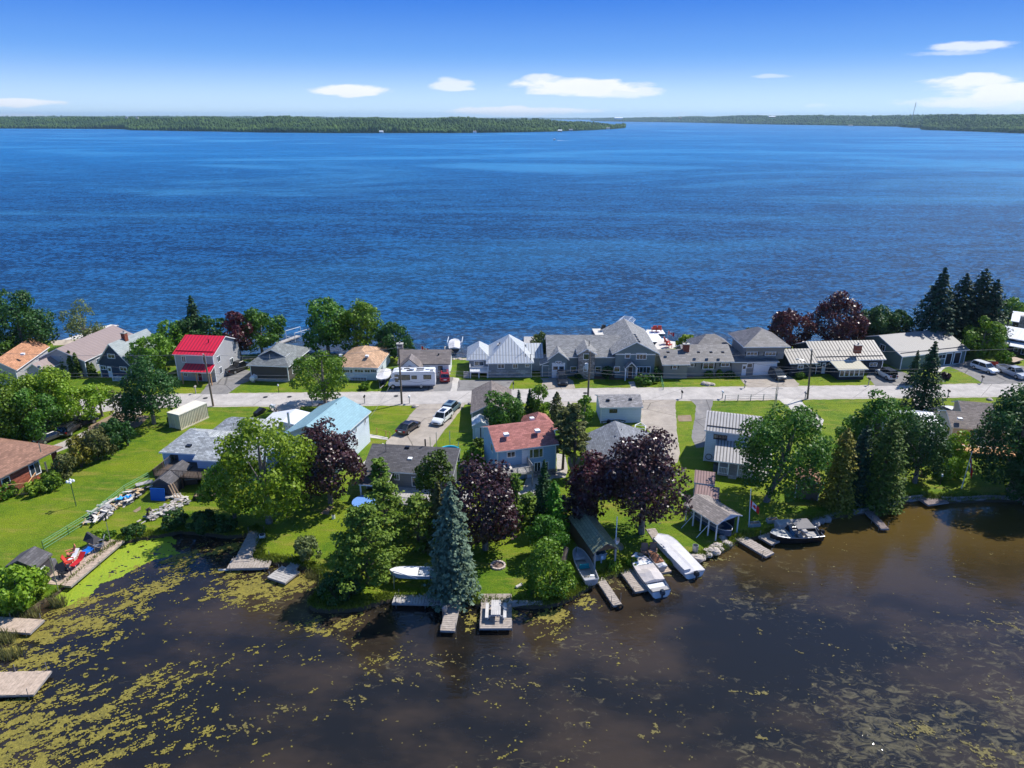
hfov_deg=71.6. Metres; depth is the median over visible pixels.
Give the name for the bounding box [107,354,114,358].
window
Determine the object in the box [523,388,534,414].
spruce tree
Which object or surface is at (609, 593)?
dock
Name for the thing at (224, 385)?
driveway
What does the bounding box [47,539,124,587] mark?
deck
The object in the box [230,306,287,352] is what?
leafy tree
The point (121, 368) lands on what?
window
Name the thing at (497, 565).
fire pit
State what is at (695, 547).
barrel
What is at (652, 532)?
dock
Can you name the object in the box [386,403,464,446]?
driveway
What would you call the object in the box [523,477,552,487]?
patio
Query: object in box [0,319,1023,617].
ground
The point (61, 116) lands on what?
forest
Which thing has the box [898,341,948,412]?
spruce tree
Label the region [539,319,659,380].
house
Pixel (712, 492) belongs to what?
shed
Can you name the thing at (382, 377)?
motorboat
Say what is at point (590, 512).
leafy tree
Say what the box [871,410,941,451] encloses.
house
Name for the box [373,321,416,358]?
leafy tree
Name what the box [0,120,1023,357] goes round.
lake
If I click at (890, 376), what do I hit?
parked car
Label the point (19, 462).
house
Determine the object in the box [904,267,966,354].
spruce tree
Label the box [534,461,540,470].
window
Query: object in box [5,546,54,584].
shed
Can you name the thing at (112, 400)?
leafy tree
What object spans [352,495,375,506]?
trampoline
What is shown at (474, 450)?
shrub
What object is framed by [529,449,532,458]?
window
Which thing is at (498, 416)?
leafy tree
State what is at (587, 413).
leafy tree
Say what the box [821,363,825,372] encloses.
door
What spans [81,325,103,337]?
leafy tree
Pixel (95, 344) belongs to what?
house
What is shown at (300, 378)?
overhead wire
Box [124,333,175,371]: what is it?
leafy tree
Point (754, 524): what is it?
planter box
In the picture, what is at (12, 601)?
willow bush
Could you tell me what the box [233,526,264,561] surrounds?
dock
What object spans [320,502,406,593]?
pine tree
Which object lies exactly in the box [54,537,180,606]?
duckweed
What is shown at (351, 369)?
door
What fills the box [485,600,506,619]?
picnic table
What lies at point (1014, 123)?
forest
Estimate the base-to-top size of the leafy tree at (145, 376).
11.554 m
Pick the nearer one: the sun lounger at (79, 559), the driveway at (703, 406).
the sun lounger at (79, 559)
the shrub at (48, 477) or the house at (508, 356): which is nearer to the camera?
the shrub at (48, 477)
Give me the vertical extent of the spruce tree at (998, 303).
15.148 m
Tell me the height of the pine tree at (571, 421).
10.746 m
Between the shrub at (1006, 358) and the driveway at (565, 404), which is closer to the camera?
the driveway at (565, 404)
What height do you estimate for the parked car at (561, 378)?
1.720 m
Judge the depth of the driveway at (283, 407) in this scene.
117.49 m
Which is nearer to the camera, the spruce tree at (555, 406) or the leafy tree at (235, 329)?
the spruce tree at (555, 406)
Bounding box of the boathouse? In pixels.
[568,508,619,566]
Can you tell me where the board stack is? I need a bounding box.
[165,493,188,498]
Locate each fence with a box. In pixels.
[41,473,149,549]
[725,394,776,400]
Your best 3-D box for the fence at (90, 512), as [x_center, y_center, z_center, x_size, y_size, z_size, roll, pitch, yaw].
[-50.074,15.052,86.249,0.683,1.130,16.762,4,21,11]
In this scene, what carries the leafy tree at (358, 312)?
on the ground
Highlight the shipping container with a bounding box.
[166,400,208,430]
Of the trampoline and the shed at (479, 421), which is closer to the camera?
the trampoline
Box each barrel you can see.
[692,544,698,553]
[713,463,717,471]
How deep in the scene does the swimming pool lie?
101.26 m
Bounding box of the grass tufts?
[0,491,1012,617]
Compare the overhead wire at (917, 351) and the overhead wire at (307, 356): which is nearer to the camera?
the overhead wire at (307, 356)
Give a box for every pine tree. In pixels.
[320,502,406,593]
[358,475,414,551]
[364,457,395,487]
[391,491,442,553]
[511,472,527,525]
[552,406,577,469]
[556,403,592,466]
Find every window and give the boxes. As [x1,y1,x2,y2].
[1,476,10,485]
[28,460,41,476]
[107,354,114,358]
[119,366,126,370]
[170,454,178,460]
[354,369,363,372]
[394,473,399,479]
[398,375,409,379]
[411,477,423,486]
[423,375,430,378]
[474,361,483,365]
[498,364,504,368]
[507,451,515,457]
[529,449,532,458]
[533,448,539,457]
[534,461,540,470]
[539,448,542,457]
[570,366,576,371]
[583,354,588,359]
[595,366,600,371]
[609,409,616,412]
[614,366,619,371]
[635,366,650,373]
[636,353,646,359]
[702,363,714,368]
[713,434,726,440]
[721,363,729,366]
[746,352,757,355]
[765,352,775,355]
[839,370,844,376]
[844,370,849,376]
[849,370,854,376]
[879,343,885,350]
[938,354,946,358]
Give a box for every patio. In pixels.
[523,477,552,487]
[936,363,958,371]
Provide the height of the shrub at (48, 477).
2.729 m
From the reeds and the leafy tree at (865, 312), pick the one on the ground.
the leafy tree at (865, 312)
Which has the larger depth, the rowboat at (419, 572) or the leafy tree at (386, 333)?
the leafy tree at (386, 333)
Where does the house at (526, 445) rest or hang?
on the ground
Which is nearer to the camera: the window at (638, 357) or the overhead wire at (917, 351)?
the overhead wire at (917, 351)
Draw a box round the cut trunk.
[560,546,568,567]
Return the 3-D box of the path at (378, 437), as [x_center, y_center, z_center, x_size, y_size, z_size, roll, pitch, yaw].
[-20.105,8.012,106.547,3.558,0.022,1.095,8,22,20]
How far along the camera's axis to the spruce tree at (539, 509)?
80.83 m
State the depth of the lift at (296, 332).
154.83 m
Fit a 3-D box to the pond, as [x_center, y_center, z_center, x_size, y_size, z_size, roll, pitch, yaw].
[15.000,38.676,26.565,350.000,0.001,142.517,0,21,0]
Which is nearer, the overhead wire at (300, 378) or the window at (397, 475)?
the window at (397, 475)
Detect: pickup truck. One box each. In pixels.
[225,360,249,373]
[996,364,1023,378]
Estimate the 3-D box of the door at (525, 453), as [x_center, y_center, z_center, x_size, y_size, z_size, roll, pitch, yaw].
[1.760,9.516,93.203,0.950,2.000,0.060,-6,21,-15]
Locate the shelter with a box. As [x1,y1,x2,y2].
[681,494,742,540]
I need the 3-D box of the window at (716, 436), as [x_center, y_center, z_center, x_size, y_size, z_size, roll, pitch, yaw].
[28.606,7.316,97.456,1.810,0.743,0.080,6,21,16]
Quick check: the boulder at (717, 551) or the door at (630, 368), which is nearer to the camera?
the boulder at (717, 551)
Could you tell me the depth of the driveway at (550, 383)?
127.62 m
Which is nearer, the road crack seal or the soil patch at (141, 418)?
the soil patch at (141, 418)
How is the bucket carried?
on the ground
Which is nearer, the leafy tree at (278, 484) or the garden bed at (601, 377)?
the leafy tree at (278, 484)
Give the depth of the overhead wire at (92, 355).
116.78 m
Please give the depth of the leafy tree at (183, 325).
138.88 m
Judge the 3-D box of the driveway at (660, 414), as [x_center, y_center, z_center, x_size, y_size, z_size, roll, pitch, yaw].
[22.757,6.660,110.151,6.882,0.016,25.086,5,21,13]
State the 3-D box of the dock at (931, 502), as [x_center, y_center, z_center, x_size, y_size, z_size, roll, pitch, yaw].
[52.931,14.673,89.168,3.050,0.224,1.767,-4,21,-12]
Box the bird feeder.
[66,479,76,505]
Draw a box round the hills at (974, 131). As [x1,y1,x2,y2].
[921,129,1013,132]
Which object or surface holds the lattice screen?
on the ground
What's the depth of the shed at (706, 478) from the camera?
89.42 m
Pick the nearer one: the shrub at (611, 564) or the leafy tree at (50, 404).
the shrub at (611, 564)
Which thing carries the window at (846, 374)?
in the house at (856, 359)
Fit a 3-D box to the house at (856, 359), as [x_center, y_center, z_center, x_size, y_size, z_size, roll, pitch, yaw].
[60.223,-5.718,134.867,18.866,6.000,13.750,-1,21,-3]
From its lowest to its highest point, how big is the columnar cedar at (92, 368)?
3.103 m
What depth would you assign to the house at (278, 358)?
128.92 m
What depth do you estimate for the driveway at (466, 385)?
126.67 m
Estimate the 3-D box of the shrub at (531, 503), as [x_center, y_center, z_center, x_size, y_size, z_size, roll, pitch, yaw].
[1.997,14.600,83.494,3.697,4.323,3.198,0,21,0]
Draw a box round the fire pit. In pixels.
[490,560,505,569]
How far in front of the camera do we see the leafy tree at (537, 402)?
108.82 m
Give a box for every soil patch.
[88,413,148,436]
[320,505,332,514]
[678,415,691,421]
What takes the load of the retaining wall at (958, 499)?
on the ground
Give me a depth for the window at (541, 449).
93.64 m
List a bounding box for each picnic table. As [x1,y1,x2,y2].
[135,480,152,488]
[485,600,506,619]
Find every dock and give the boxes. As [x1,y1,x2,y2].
[0,613,44,636]
[0,663,51,699]
[63,324,118,339]
[227,551,271,571]
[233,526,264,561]
[267,564,299,584]
[275,335,300,343]
[282,556,299,572]
[392,589,457,605]
[440,603,459,632]
[479,594,512,630]
[524,337,535,342]
[592,329,603,334]
[596,575,621,606]
[620,568,647,593]
[646,330,664,335]
[646,331,661,342]
[646,528,657,539]
[655,338,676,348]
[660,566,671,573]
[731,531,773,557]
[758,518,800,547]
[864,508,888,530]
[918,495,948,505]
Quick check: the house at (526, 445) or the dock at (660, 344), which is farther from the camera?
the dock at (660, 344)
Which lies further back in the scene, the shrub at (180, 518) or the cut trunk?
the shrub at (180, 518)
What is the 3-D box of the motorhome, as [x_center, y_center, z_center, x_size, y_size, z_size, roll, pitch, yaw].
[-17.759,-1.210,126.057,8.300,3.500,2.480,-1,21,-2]
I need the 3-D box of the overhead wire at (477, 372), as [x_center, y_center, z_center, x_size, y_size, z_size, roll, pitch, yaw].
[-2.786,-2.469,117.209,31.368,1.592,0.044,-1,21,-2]
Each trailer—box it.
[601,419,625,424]
[1012,357,1023,363]
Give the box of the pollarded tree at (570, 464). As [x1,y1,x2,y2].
[568,457,579,477]
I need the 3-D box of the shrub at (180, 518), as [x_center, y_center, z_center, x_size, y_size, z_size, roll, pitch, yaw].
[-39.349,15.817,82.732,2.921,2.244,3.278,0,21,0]
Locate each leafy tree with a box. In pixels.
[0,288,59,351]
[0,332,17,355]
[0,369,47,440]
[0,387,65,440]
[4,365,82,426]
[47,379,106,422]
[58,299,105,340]
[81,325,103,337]
[83,382,116,415]
[105,390,145,421]
[118,356,181,424]
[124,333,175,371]
[156,319,189,359]
[170,315,203,338]
[187,314,228,335]
[195,461,259,517]
[212,415,319,524]
[221,310,254,360]
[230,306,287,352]
[285,416,366,503]
[288,350,348,402]
[302,296,353,352]
[323,298,383,351]
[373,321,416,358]
[412,448,463,518]
[439,453,523,550]
[483,390,525,424]
[528,384,550,413]
[530,331,545,353]
[559,487,598,524]
[563,449,631,519]
[578,395,596,422]
[600,426,692,534]
[675,334,693,345]
[733,403,838,502]
[767,308,819,348]
[802,290,870,340]
[834,409,870,453]
[855,309,872,335]
[859,388,903,459]
[862,304,900,336]
[885,309,914,332]
[889,405,922,452]
[889,413,953,483]
[961,315,1008,359]
[966,382,1023,492]
[997,297,1023,324]
[1004,437,1023,502]
[1007,386,1023,452]
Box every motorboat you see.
[376,368,391,383]
[448,338,460,352]
[593,550,606,562]
[631,552,670,599]
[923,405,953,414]
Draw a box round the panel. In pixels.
[150,488,164,500]
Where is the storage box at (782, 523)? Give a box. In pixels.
[774,519,792,528]
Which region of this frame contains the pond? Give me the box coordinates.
[0,501,1023,767]
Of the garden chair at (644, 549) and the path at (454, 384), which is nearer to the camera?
the garden chair at (644, 549)
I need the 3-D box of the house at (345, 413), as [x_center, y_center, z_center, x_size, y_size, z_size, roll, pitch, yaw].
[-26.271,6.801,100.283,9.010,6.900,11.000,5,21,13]
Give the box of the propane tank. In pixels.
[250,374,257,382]
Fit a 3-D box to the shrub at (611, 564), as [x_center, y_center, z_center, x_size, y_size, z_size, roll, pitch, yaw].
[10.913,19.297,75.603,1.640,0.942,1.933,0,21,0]
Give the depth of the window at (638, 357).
129.25 m
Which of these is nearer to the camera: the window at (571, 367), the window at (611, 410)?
the window at (611, 410)
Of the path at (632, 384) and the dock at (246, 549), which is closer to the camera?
the dock at (246, 549)
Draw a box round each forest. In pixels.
[0,115,398,118]
[0,115,625,132]
[381,117,600,119]
[591,114,1021,127]
[920,114,1023,132]
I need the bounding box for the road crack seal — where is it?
[195,384,991,402]
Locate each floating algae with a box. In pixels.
[0,537,685,767]
[123,510,1023,767]
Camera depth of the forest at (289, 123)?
2592.64 m
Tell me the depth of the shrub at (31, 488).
89.69 m
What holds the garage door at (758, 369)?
in the house at (700, 355)
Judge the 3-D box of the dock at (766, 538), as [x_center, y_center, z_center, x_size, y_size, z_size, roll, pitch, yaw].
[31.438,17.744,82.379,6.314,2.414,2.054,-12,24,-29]
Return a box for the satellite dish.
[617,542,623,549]
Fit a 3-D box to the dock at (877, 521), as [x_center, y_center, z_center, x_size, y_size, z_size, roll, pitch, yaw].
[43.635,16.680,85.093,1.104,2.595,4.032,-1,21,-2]
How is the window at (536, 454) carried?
in the house at (526, 445)
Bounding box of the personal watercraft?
[648,550,666,570]
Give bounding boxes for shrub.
[0,481,18,500]
[23,478,46,495]
[34,470,63,492]
[49,452,77,479]
[65,434,93,468]
[75,426,116,459]
[90,529,104,537]
[95,530,117,541]
[96,417,132,452]
[116,421,136,446]
[120,522,146,540]
[161,508,189,531]
[184,508,217,535]
[213,514,237,532]
[293,534,322,561]
[316,568,347,606]
[336,574,362,601]
[358,381,369,389]
[462,446,482,461]
[470,437,483,456]
[518,491,536,522]
[521,536,577,599]
[523,576,540,595]
[524,514,570,559]
[574,372,583,378]
[602,366,612,378]
[607,559,621,571]
[623,555,637,566]
[634,373,652,384]
[647,373,659,382]
[653,366,662,377]
[704,370,712,376]
[715,369,723,376]
[724,370,735,377]
[795,371,805,378]
[931,464,951,480]
[938,371,951,379]
[942,457,969,479]
[947,429,974,462]
[994,349,1015,363]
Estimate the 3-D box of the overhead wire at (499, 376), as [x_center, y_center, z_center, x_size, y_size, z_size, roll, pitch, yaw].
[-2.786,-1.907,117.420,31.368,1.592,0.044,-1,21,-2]
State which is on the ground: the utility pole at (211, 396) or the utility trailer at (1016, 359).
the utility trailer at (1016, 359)
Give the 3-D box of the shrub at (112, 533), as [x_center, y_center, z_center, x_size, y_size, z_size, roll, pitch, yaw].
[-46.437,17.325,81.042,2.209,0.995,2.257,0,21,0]
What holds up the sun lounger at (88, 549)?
on the deck
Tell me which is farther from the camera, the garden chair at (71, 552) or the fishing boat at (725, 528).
the fishing boat at (725, 528)
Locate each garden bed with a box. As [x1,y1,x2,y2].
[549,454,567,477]
[594,376,634,379]
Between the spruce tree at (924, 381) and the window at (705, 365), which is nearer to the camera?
the spruce tree at (924, 381)
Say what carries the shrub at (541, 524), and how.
on the ground
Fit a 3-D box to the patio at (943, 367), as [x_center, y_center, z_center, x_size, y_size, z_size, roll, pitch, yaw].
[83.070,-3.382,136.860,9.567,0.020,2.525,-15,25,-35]
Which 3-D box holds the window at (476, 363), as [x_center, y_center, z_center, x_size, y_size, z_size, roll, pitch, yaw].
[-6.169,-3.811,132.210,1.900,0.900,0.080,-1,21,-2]
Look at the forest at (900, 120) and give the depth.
4960.61 m
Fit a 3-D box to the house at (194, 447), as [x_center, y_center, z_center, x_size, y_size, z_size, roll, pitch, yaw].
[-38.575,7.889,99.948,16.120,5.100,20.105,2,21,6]
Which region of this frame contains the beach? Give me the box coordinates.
[51,339,252,359]
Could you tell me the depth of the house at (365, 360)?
130.03 m
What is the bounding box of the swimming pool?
[430,431,458,447]
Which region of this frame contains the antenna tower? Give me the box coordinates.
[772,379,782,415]
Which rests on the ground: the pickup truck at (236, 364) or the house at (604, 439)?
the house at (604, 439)
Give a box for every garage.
[470,380,511,428]
[595,394,643,422]
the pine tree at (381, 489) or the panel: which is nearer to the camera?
the pine tree at (381, 489)
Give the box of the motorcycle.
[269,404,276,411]
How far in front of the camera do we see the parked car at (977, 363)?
133.66 m
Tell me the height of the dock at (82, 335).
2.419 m
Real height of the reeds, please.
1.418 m
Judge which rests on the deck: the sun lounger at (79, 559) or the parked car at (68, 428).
the sun lounger at (79, 559)
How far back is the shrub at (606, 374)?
129.61 m
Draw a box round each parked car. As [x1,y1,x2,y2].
[31,429,64,443]
[56,421,82,435]
[69,415,98,424]
[395,420,420,434]
[431,406,452,424]
[438,369,450,381]
[442,400,460,413]
[556,370,568,384]
[768,366,786,380]
[875,367,897,379]
[970,359,999,373]
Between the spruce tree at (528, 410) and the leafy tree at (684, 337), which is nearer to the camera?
the spruce tree at (528, 410)
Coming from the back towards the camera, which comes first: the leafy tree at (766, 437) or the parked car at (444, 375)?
the parked car at (444, 375)
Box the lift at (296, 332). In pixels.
[285,327,309,341]
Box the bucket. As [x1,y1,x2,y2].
[259,533,265,538]
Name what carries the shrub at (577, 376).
on the ground
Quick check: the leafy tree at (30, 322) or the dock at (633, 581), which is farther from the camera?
the leafy tree at (30, 322)
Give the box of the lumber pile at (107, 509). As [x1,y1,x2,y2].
[82,486,146,524]
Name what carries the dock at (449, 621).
in the pond
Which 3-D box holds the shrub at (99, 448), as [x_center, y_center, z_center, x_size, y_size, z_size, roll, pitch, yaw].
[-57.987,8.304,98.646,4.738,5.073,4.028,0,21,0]
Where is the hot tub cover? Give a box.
[184,479,198,484]
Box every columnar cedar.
[60,356,67,375]
[66,350,74,376]
[72,352,83,378]
[86,361,89,375]
[89,362,97,377]
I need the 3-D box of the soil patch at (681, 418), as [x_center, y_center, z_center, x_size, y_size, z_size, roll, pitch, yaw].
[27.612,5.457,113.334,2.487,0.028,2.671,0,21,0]
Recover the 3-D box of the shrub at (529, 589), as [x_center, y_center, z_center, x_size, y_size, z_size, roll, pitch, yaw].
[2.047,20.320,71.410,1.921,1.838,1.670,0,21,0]
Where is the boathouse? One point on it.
(590, 536)
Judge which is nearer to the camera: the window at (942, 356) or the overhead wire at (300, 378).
the overhead wire at (300, 378)
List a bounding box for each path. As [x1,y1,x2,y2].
[370,434,387,439]
[451,377,458,390]
[629,381,635,388]
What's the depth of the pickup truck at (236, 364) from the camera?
133.44 m
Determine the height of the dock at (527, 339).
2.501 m
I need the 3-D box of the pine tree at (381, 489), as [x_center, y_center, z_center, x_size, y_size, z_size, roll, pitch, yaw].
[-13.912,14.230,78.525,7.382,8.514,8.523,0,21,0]
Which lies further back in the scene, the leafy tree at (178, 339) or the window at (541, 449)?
the leafy tree at (178, 339)
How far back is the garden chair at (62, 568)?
74.06 m
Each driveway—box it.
[50,408,141,454]
[200,369,250,393]
[266,405,300,411]
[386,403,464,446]
[387,377,513,391]
[541,378,574,389]
[549,402,572,410]
[641,400,679,462]
[691,399,713,447]
[740,375,798,386]
[779,398,823,428]
[866,370,919,385]
[949,360,1023,383]
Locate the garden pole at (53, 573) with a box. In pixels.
[48,555,58,591]
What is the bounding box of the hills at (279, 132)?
[7,121,618,132]
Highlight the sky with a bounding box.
[0,0,1023,117]
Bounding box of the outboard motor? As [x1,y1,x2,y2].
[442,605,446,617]
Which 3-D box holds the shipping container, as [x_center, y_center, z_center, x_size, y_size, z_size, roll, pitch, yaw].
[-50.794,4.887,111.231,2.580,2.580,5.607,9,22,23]
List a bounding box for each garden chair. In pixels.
[55,561,71,578]
[60,555,73,565]
[65,544,75,556]
[93,534,104,551]
[640,543,650,553]
[648,542,657,556]
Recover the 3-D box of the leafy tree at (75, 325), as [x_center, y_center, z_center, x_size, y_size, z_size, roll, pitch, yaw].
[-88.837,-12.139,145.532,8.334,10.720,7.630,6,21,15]
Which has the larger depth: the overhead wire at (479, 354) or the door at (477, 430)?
the overhead wire at (479, 354)
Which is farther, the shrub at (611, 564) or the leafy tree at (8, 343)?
the leafy tree at (8, 343)
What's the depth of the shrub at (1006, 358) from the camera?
137.37 m
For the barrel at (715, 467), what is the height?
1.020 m
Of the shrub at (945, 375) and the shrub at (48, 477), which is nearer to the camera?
the shrub at (48, 477)
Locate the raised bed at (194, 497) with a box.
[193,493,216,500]
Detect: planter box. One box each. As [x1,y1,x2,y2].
[748,521,760,527]
[766,517,778,523]
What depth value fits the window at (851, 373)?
129.49 m
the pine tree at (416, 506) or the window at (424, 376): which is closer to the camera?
the pine tree at (416, 506)
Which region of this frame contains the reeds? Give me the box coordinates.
[0,507,888,660]
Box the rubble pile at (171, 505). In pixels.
[136,498,190,523]
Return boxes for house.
[0,338,49,384]
[0,438,62,499]
[24,325,131,378]
[96,329,166,381]
[152,409,310,488]
[172,335,240,384]
[246,342,311,381]
[284,396,370,472]
[336,340,390,380]
[359,439,472,505]
[396,341,452,377]
[464,334,543,377]
[481,412,558,498]
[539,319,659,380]
[585,421,669,489]
[654,327,790,378]
[703,410,771,481]
[776,340,886,379]
[856,329,969,369]
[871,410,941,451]
[937,400,1016,456]
[1005,326,1023,356]
[1011,311,1023,327]
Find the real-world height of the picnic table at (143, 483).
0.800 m
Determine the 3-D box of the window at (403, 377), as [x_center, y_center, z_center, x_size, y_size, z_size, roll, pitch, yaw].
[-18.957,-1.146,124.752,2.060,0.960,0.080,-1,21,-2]
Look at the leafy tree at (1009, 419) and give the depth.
88.14 m
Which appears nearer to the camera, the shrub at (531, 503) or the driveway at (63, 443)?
the shrub at (531, 503)
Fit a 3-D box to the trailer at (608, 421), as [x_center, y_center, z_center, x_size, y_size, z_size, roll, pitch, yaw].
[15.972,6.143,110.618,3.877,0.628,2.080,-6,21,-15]
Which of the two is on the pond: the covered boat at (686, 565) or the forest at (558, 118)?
the covered boat at (686, 565)
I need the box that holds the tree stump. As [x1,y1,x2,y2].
[145,507,151,515]
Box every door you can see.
[107,366,112,376]
[167,414,174,427]
[173,415,179,428]
[197,373,202,380]
[349,368,353,378]
[475,428,479,437]
[481,428,483,437]
[522,449,528,463]
[542,365,548,376]
[552,364,564,377]
[627,366,632,377]
[741,364,746,374]
[753,363,776,374]
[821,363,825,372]
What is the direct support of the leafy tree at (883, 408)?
on the ground
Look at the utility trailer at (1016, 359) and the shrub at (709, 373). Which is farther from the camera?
the utility trailer at (1016, 359)
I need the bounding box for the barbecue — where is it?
[51,558,57,570]
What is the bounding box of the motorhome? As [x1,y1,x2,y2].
[388,367,435,388]
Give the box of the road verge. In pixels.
[52,383,997,416]
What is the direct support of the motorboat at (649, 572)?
on the pond
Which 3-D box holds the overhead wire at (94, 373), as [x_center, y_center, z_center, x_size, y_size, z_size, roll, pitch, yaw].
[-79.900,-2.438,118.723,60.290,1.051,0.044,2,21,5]
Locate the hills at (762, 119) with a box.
[609,117,920,127]
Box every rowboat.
[390,566,441,578]
[573,547,598,585]
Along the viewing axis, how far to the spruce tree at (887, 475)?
85.30 m
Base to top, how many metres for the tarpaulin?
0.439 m
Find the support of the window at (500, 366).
in the house at (508, 356)
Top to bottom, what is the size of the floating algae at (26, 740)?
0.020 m
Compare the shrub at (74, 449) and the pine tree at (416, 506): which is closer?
the pine tree at (416, 506)
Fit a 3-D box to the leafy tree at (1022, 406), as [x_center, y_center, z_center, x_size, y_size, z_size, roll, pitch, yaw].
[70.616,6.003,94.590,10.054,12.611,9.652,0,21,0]
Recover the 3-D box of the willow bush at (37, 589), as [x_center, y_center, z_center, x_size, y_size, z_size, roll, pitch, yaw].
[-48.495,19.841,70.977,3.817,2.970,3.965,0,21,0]
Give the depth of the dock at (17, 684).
60.40 m
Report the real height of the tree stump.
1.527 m
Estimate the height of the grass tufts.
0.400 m
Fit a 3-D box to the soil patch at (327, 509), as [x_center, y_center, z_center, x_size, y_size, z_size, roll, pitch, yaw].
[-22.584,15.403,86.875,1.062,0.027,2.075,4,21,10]
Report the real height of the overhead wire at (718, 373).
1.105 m
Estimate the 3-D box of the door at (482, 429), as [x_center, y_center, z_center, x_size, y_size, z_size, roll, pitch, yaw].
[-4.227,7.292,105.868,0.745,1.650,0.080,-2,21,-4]
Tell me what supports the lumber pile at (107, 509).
on the ground
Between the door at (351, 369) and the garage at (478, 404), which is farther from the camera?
the door at (351, 369)
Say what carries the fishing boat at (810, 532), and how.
on the pond
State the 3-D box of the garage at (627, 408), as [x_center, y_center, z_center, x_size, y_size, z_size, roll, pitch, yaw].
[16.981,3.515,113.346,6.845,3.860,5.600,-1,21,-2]
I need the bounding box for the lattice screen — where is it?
[8,473,36,494]
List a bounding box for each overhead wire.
[4,353,196,355]
[13,371,205,373]
[206,348,392,356]
[206,366,395,375]
[212,369,398,378]
[398,347,585,354]
[401,369,588,376]
[404,366,584,372]
[589,371,804,376]
[593,367,809,373]
[595,350,804,355]
[810,365,1023,368]
[823,369,1013,372]
[833,348,1020,351]
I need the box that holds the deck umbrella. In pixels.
[83,532,100,544]
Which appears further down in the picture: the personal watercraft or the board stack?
the personal watercraft
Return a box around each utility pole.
[203,354,213,405]
[397,347,402,403]
[585,350,590,394]
[796,349,812,398]
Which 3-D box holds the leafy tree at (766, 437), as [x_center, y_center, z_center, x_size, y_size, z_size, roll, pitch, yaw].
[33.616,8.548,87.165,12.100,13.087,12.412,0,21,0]
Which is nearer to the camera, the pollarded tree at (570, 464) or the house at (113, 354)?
the pollarded tree at (570, 464)
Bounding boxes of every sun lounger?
[66,548,78,566]
[70,551,85,567]
[83,546,93,556]
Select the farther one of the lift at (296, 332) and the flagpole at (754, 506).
the lift at (296, 332)
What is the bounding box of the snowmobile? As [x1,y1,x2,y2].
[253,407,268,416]
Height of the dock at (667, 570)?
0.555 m
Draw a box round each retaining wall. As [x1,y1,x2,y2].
[509,600,542,606]
[853,494,922,514]
[941,495,1018,501]
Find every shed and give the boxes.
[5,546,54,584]
[151,460,192,495]
[472,414,488,438]
[693,470,714,495]
[694,484,719,500]
[794,465,820,500]
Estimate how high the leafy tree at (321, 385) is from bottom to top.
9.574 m
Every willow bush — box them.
[0,563,45,613]
[5,566,51,595]
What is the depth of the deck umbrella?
78.91 m
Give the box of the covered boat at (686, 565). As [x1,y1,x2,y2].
[653,533,704,579]
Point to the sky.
(326, 58)
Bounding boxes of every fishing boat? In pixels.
[691,510,732,535]
[770,518,824,543]
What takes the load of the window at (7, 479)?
in the house at (19, 462)
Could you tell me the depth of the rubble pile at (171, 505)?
86.22 m
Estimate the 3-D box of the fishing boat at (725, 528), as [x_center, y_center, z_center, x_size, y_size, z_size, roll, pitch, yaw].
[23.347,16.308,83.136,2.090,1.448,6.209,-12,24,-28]
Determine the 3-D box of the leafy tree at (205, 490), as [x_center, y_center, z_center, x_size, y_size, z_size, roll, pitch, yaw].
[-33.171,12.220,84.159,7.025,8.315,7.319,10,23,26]
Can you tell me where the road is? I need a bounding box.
[35,383,1023,413]
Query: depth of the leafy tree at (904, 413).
96.63 m
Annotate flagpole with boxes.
[748,490,758,526]
[961,451,972,488]
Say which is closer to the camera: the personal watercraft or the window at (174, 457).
the personal watercraft
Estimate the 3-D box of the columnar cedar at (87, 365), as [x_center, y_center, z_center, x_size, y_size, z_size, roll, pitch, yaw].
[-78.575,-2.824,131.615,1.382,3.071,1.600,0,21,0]
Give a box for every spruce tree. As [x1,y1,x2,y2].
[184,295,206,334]
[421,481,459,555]
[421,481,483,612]
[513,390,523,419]
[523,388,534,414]
[527,483,548,531]
[534,459,551,501]
[541,480,570,537]
[547,391,567,424]
[811,427,861,518]
[839,425,875,507]
[855,418,909,515]
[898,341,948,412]
[903,350,920,384]
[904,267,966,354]
[937,273,980,351]
[957,279,1015,350]
[961,268,995,342]
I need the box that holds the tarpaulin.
[115,494,131,500]
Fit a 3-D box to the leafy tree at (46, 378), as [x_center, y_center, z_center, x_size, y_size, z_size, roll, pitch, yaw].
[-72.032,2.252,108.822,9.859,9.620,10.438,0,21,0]
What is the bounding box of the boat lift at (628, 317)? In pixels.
[617,316,634,322]
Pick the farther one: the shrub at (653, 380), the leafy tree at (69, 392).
the shrub at (653, 380)
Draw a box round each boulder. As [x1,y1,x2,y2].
[693,554,702,562]
[712,547,720,555]
[811,520,820,527]
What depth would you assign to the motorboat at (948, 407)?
113.65 m

